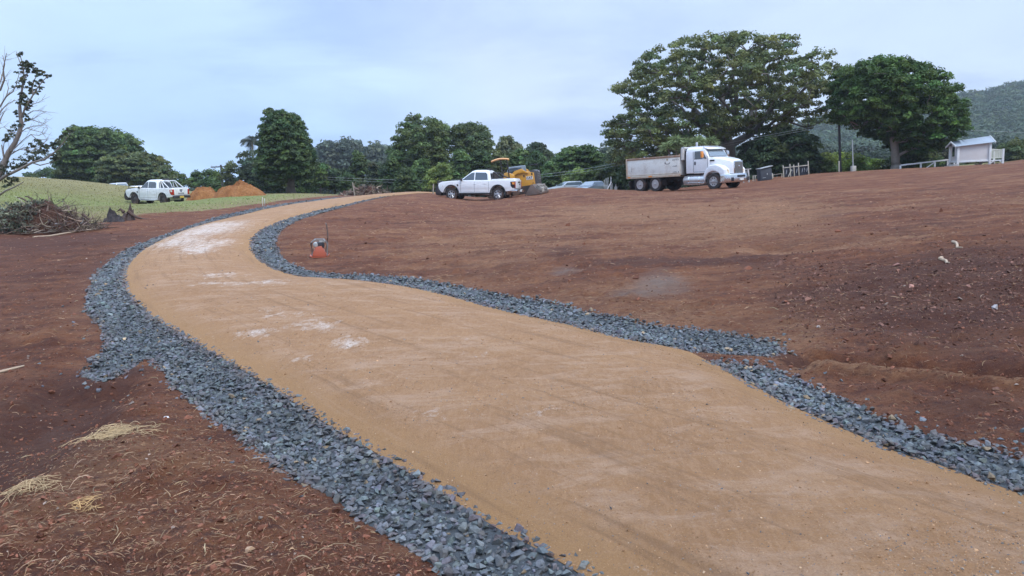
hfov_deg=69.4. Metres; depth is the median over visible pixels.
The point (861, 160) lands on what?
shrub
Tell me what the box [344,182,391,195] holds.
root pile
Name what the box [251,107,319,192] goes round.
conical tree
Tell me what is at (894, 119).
broad tree
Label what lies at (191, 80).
sky
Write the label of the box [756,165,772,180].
storage box
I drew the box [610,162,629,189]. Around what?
bushy tree
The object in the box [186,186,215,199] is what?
soil heap
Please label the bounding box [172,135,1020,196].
woodland
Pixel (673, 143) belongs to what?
bushy tree
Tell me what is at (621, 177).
dense shrub
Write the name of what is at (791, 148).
dense shrub
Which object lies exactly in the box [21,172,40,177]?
shrub
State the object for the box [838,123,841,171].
tall dark pole
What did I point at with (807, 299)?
bank rubble
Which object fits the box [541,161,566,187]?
bushy tree
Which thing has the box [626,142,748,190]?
tip truck
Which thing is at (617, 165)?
overhead cable
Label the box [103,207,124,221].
tree stump
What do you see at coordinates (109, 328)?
crushed stone
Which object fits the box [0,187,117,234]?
brush pile
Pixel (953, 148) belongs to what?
window
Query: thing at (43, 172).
shrub
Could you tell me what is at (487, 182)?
utility truck
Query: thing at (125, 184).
parked car
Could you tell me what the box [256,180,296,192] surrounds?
shrub
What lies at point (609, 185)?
post frame
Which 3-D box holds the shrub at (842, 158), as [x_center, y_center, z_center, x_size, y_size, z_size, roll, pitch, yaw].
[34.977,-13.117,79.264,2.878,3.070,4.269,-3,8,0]
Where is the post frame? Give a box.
[604,180,616,189]
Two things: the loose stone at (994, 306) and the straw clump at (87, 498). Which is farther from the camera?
the loose stone at (994, 306)
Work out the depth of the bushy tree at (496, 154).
95.19 m
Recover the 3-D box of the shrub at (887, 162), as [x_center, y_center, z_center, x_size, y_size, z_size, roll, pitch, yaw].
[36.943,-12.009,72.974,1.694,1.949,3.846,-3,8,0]
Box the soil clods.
[0,204,1023,575]
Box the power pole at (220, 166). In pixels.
[211,165,223,186]
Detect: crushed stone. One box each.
[37,196,603,575]
[248,195,796,358]
[701,358,1023,495]
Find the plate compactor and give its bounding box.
[310,223,329,257]
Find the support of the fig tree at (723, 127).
on the ground at (658, 227)
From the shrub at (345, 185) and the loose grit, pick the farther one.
the shrub at (345, 185)
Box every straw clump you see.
[0,475,64,502]
[59,420,169,446]
[64,494,102,511]
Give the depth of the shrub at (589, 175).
87.86 m
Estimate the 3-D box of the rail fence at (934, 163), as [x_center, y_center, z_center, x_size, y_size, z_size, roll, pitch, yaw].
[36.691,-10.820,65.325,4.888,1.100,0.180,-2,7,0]
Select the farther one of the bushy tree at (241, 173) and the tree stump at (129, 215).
the bushy tree at (241, 173)
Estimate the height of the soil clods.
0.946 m
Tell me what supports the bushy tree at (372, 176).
on the ground at (658, 227)
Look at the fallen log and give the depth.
26.64 m
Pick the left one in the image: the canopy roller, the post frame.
the canopy roller
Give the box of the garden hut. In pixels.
[944,135,1004,166]
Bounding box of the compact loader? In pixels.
[507,164,541,194]
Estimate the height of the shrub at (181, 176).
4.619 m
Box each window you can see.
[509,167,521,173]
[952,146,955,156]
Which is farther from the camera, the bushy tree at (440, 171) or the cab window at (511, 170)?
the bushy tree at (440, 171)
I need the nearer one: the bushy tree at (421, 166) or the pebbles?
the pebbles
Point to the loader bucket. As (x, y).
(537, 189)
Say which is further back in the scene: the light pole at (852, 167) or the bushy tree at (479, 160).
the bushy tree at (479, 160)
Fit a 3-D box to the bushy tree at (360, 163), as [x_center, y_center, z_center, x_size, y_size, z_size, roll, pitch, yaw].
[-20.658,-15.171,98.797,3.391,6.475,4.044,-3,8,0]
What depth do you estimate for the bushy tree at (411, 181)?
85.96 m
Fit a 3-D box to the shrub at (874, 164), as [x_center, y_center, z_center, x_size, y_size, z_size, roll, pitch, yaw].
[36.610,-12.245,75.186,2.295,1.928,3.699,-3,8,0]
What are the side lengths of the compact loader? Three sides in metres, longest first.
2.899 x 2.099 x 1.840 m
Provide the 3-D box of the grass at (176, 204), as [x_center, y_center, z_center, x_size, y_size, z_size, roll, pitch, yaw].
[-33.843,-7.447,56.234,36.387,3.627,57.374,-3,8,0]
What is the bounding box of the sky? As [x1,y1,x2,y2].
[0,0,1023,187]
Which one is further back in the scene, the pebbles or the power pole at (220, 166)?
the power pole at (220, 166)
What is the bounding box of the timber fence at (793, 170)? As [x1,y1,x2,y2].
[783,161,808,177]
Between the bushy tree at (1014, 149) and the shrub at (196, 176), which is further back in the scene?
the shrub at (196, 176)
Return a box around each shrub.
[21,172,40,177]
[34,166,53,177]
[168,169,187,186]
[181,169,205,188]
[197,168,220,186]
[206,179,225,191]
[218,160,238,186]
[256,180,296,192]
[295,179,319,192]
[323,168,346,193]
[335,172,360,191]
[559,166,585,182]
[583,168,598,180]
[616,155,718,183]
[734,126,824,176]
[813,152,842,173]
[826,151,849,170]
[837,151,874,171]
[860,158,884,169]
[876,157,890,169]
[900,151,946,168]
[960,161,987,164]
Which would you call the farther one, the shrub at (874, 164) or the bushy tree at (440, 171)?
the bushy tree at (440, 171)
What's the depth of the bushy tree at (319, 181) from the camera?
89.86 m
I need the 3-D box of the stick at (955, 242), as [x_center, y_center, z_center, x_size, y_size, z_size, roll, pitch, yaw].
[6.803,-0.661,11.317,0.070,0.072,0.729,1,9,23]
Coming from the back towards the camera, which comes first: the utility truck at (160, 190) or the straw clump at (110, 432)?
the utility truck at (160, 190)
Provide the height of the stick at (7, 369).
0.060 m
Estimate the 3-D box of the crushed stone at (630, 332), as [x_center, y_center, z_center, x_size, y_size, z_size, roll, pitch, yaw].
[-5.657,-2.555,27.395,6.592,1.043,44.564,-5,9,-13]
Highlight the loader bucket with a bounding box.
[525,183,548,195]
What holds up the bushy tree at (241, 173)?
on the ground at (658, 227)
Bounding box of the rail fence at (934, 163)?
[899,159,954,168]
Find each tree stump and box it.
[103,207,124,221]
[117,204,144,220]
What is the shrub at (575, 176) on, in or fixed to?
on the ground at (658, 227)
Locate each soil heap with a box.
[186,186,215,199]
[213,180,265,197]
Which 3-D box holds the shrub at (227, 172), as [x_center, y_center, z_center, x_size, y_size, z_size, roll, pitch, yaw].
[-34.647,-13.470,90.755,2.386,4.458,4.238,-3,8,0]
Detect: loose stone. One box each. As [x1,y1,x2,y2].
[245,546,254,552]
[991,304,997,309]
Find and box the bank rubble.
[772,201,1023,390]
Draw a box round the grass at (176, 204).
[0,176,332,222]
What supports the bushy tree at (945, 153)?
on the ground at (658, 227)
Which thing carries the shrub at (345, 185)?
on the ground at (658, 227)
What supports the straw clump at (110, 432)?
on the ground at (658, 227)
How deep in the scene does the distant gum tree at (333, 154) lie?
224.42 m
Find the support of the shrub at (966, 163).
on the ground at (658, 227)
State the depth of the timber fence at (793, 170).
61.44 m
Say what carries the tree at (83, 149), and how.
on the ground at (658, 227)
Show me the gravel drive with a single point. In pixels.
(441, 325)
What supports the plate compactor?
on the ground at (658, 227)
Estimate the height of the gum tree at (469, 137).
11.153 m
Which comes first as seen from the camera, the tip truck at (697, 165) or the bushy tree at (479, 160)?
the tip truck at (697, 165)
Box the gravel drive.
[123,191,1023,575]
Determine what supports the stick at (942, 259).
on the ground at (658, 227)
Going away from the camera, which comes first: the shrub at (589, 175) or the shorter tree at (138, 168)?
the shrub at (589, 175)
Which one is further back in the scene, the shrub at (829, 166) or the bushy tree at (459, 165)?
the bushy tree at (459, 165)
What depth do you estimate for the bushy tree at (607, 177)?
86.13 m
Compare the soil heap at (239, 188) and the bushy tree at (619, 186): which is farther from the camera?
the bushy tree at (619, 186)
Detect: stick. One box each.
[0,365,23,372]
[938,256,949,263]
[951,240,962,247]
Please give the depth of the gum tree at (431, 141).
93.81 m
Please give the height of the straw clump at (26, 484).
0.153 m
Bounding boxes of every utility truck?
[124,177,190,203]
[435,168,523,199]
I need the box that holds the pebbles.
[6,208,1021,571]
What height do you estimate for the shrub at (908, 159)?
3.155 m
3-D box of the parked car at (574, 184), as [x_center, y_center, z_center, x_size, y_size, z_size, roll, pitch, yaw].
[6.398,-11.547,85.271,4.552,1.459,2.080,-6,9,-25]
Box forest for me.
[735,80,1023,152]
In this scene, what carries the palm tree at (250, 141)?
on the ground at (658, 227)
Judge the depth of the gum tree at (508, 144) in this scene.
102.83 m
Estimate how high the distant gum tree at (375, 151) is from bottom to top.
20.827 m
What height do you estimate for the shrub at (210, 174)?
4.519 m
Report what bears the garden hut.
on the ground at (658, 227)
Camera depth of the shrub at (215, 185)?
97.41 m
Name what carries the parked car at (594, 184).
on the ground at (658, 227)
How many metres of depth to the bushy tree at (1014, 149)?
78.01 m
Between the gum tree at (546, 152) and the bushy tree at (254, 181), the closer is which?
the bushy tree at (254, 181)
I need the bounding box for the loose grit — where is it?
[125,221,1023,575]
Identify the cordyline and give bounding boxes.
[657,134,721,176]
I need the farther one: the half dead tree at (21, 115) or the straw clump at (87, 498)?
the half dead tree at (21, 115)
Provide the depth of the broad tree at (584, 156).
89.84 m
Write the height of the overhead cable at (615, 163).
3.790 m
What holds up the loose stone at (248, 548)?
on the ground at (658, 227)
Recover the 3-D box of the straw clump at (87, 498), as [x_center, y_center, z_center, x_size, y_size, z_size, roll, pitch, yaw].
[-2.302,1.162,3.974,0.195,0.046,0.176,-7,10,-28]
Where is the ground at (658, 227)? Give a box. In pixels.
[0,159,1023,575]
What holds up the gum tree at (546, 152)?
on the ground at (658, 227)
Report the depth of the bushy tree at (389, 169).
91.61 m
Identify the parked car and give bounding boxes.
[110,183,127,185]
[547,181,582,188]
[576,181,606,188]
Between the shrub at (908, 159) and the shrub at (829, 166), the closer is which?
the shrub at (908, 159)
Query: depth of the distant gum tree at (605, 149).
180.45 m
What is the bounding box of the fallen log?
[33,231,79,237]
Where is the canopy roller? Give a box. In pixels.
[487,158,519,198]
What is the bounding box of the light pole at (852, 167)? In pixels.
[850,140,855,170]
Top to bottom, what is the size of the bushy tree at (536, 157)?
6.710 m
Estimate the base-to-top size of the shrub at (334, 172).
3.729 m
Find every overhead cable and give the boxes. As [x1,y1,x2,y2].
[234,123,831,179]
[327,124,837,182]
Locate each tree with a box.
[0,50,73,195]
[46,124,145,181]
[92,149,177,186]
[235,150,255,182]
[240,135,260,162]
[245,156,267,189]
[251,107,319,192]
[306,162,331,193]
[315,136,366,170]
[347,150,367,185]
[362,140,391,163]
[363,161,382,188]
[376,155,402,192]
[385,112,453,168]
[393,166,421,192]
[411,156,434,191]
[421,162,453,189]
[448,121,495,196]
[448,148,471,188]
[466,149,494,196]
[488,148,511,178]
[495,135,524,156]
[507,147,530,167]
[523,150,547,181]
[526,141,554,161]
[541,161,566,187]
[550,143,609,172]
[593,160,617,189]
[596,146,621,159]
[599,30,841,172]
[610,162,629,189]
[822,53,975,168]
[929,148,952,165]
[991,136,1023,161]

